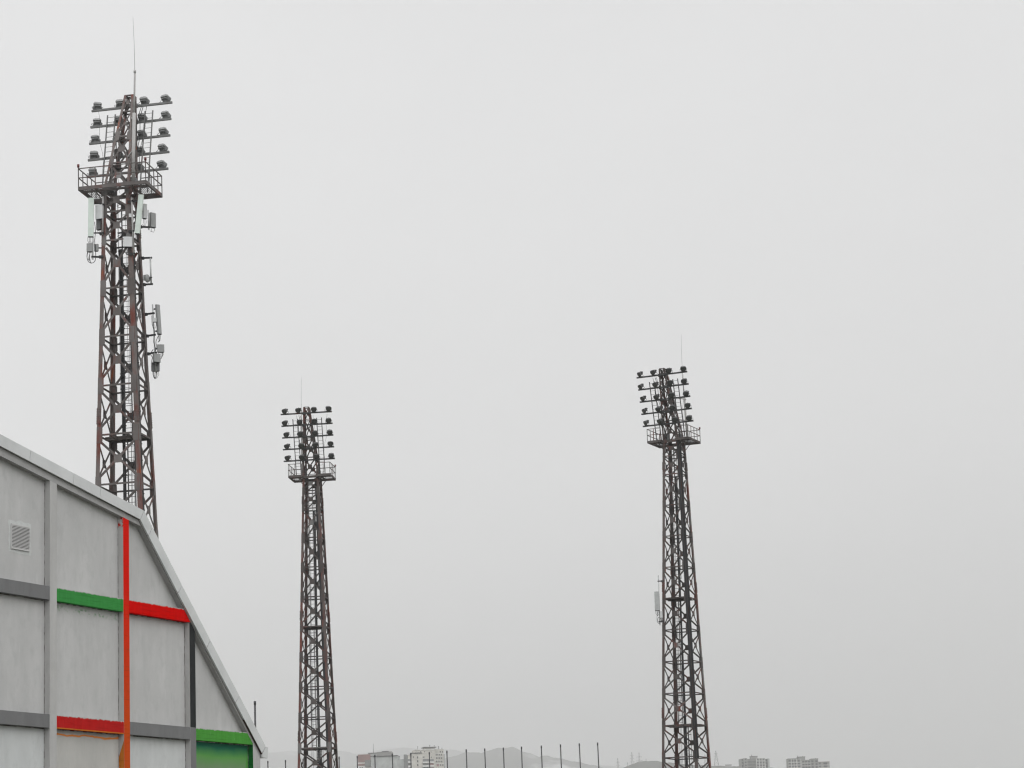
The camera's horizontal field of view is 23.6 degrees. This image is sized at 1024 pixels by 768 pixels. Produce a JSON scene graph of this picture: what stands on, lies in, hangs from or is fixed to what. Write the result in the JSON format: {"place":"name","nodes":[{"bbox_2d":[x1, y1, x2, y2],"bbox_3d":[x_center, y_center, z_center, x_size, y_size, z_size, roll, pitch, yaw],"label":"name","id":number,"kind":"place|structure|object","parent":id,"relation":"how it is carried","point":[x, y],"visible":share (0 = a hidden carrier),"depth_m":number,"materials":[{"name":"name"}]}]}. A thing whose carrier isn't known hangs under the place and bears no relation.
{"place":"outdoors","nodes":[
{"label":"outdoors","id":0,"kind":"place"},
{"bbox_2d":[260,748,623,767],"bbox_3d":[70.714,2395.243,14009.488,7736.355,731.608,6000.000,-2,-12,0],"label":"mountain","id":1,"kind":"structure","parent":0,"point":[278,759],"depth_m":13897.81,"materials":[{"name":"grey"}]},
{"bbox_2d":[0,0,1023,767],"label":"sky","id":2,"kind":"structure","parent":0,"point":[465,232],"materials":[{"name":"grey"}]},
{"bbox_2d":[445,747,601,767],"bbox_3d":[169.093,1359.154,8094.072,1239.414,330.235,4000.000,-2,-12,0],"label":"mountain","id":3,"kind":"structure","parent":0,"point":[512,757],"depth_m":7890.30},
{"bbox_2d":[624,761,771,767],"bbox_3d":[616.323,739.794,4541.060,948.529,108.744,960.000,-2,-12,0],"label":"hill","id":4,"kind":"structure","parent":0,"point":[648,764],"depth_m":4527.03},
{"bbox_3d":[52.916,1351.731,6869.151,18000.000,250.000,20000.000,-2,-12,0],"label":"ground","id":5,"kind":"structure","parent":0,"visible":0},
{"bbox_2d":[77,27,172,538],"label":"floodlight tower","id":6,"kind":"structure","parent":5,"relation":"on","point":[111,187],"depth_m":147.71,"materials":[{"name":"metal"}]},
{"bbox_2d":[88,198,100,243],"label":"panel antenna","id":7,"kind":"object","parent":6,"relation":"attached to","point":[91,232],"visible":1,"depth_m":147.66,"materials":[{"name":"white plastic"}]},
{"bbox_2d":[87,222,102,262],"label":"antenna mount","id":8,"kind":"object","parent":6,"relation":"attached to","point":[99,256],"visible":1,"depth_m":147.38,"materials":[{"name":"grey metal"}]},
{"bbox_2d":[87,243,92,260],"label":"radio unit","id":9,"kind":"object","parent":8,"relation":"attached to","point":[89,247],"visible":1,"depth_m":147.30,"materials":[{"name":"grey metal"}]},
{"bbox_2d":[94,244,101,251],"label":"radio unit","id":10,"kind":"object","parent":8,"relation":"attached to","point":[97,247],"visible":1,"depth_m":147.49,"materials":[{"name":"grey metal"}]},
{"bbox_2d":[96,220,101,230],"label":"radio unit","id":11,"kind":"object","parent":6,"relation":"attached to","point":[98,225],"visible":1,"depth_m":148.01,"materials":[{"name":"black metal"}]},
{"bbox_2d":[99,196,104,235],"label":"antenna mount","id":12,"kind":"object","parent":6,"relation":"attached to","point":[102,232],"visible":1,"depth_m":147.88,"materials":[{"name":"grey metal"}]},
{"bbox_2d":[95,204,102,219],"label":"radio unit","id":13,"kind":"object","parent":12,"relation":"attached to","point":[98,212],"visible":1,"depth_m":147.98,"materials":[{"name":"white metal"}]},
{"bbox_2d":[127,197,134,255],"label":"antenna mount","id":14,"kind":"object","parent":6,"relation":"attached to","point":[132,230],"visible":1,"depth_m":147.41,"materials":[{"name":"grey metal"}]},
{"bbox_2d":[123,237,131,254],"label":"radio unit","id":15,"kind":"object","parent":14,"relation":"attached to","point":[127,242],"visible":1,"depth_m":147.11,"materials":[{"name":"white metal"}]},
{"bbox_2d":[133,194,143,241],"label":"panel antenna","id":16,"kind":"object","parent":6,"relation":"attached to","point":[140,200],"visible":1,"depth_m":147.30,"materials":[{"name":"white plastic"}]},
{"bbox_2d":[141,210,149,229],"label":"antenna mount","id":17,"kind":"object","parent":6,"relation":"attached to","point":[148,227],"visible":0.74,"depth_m":149.55,"materials":[{"name":"grey metal"}]},
{"bbox_2d":[142,204,146,225],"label":"radio unit","id":18,"kind":"object","parent":17,"relation":"attached to","point":[144,213],"visible":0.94,"depth_m":149.69,"materials":[{"name":"grey metal"}]},
{"bbox_2d":[149,212,155,231],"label":"radio unit","id":19,"kind":"object","parent":17,"relation":"attached to","point":[152,219],"visible":1,"depth_m":149.67,"materials":[{"name":"grey metal"}]},
{"bbox_2d":[139,256,152,285],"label":"antenna mount","id":20,"kind":"object","parent":6,"relation":"attached to","point":[143,258],"visible":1,"depth_m":148.85,"materials":[{"name":"grey metal"}]},
{"bbox_2d":[143,274,151,282],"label":"microwave dish","id":21,"kind":"object","parent":20,"relation":"attached to","point":[146,277],"visible":1,"depth_m":148.65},
{"bbox_2d":[143,304,162,378],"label":"antenna mount","id":22,"kind":"object","parent":6,"relation":"attached to","point":[153,334],"visible":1,"depth_m":147.88,"materials":[{"name":"grey metal"}]},
{"bbox_2d":[151,362,159,377],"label":"radio unit","id":23,"kind":"object","parent":22,"relation":"attached to","point":[153,367],"visible":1,"depth_m":147.54,"materials":[{"name":"grey metal"}]},
{"bbox_2d":[153,353,160,365],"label":"radio unit","id":24,"kind":"object","parent":22,"relation":"attached to","point":[156,358],"visible":1,"depth_m":147.39,"materials":[{"name":"grey metal"}]},
{"bbox_2d":[154,304,161,341],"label":"panel antenna","id":25,"kind":"object","parent":22,"relation":"attached to","point":[158,319],"visible":1,"depth_m":148.15,"materials":[{"name":"grey plastic"}]},
{"bbox_2d":[157,344,163,355],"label":"radio unit","id":26,"kind":"object","parent":22,"relation":"attached to","point":[160,348],"visible":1,"depth_m":147.73,"materials":[{"name":"grey metal"}]},
{"bbox_2d":[0,434,267,767],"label":"sports hall","id":27,"kind":"structure","parent":5,"relation":"on","point":[109,657],"depth_m":88.94,"materials":[{"name":"paint"}]},
{"bbox_2d":[254,701,255,726],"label":"pole","id":28,"kind":"object","parent":5,"relation":"on","point":[255,713],"visible":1,"depth_m":203.91,"materials":[{"name":"grey metal"}]},
{"bbox_2d":[358,747,407,767],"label":"apartment block","id":29,"kind":"structure","parent":5,"relation":"on","point":[383,759],"depth_m":1684.05,"materials":[{"name":"concrete"}]},
{"bbox_2d":[408,745,444,767],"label":"apartment block","id":30,"kind":"structure","parent":5,"relation":"on","point":[419,758],"depth_m":1742.70,"materials":[{"name":"grey concrete"}]},
{"bbox_2d":[739,755,769,767],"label":"apartment block","id":31,"kind":"structure","parent":5,"relation":"on","point":[753,762],"depth_m":2572.92,"materials":[{"name":"concrete"}]},
{"bbox_2d":[786,756,829,767],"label":"apartment block","id":32,"kind":"structure","parent":5,"relation":"on","point":[799,762],"depth_m":2573.37,"materials":[{"name":"concrete"}]},
{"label":"earth bank","id":33,"kind":"structure","parent":0,"visible":0},
{"bbox_2d":[281,406,337,767],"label":"floodlight tower","id":34,"kind":"structure","parent":33,"relation":"on","point":[316,521],"depth_m":245.70,"materials":[{"name":"metal"}]},
{"bbox_2d":[597,742,598,767],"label":"net post","id":35,"kind":"object","parent":33,"relation":"on","point":[598,754],"visible":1,"depth_m":261.74,"materials":[{"name":"grey metal"}]},
{"bbox_2d":[637,342,710,767],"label":"floodlight tower","id":36,"kind":"structure","parent":33,"relation":"on","point":[666,445],"depth_m":233.86,"materials":[{"name":"metal"}]},
{"bbox_2d":[657,575,663,624],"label":"antenna mount","id":37,"kind":"object","parent":36,"relation":"attached to","point":[659,597],"visible":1,"depth_m":232.64,"materials":[{"name":"grey metal"}]},
{"bbox_2d":[654,591,659,615],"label":"panel antenna","id":38,"kind":"object","parent":37,"relation":"attached to","point":[657,600],"visible":1,"depth_m":232.61,"materials":[{"name":"grey plastic"}]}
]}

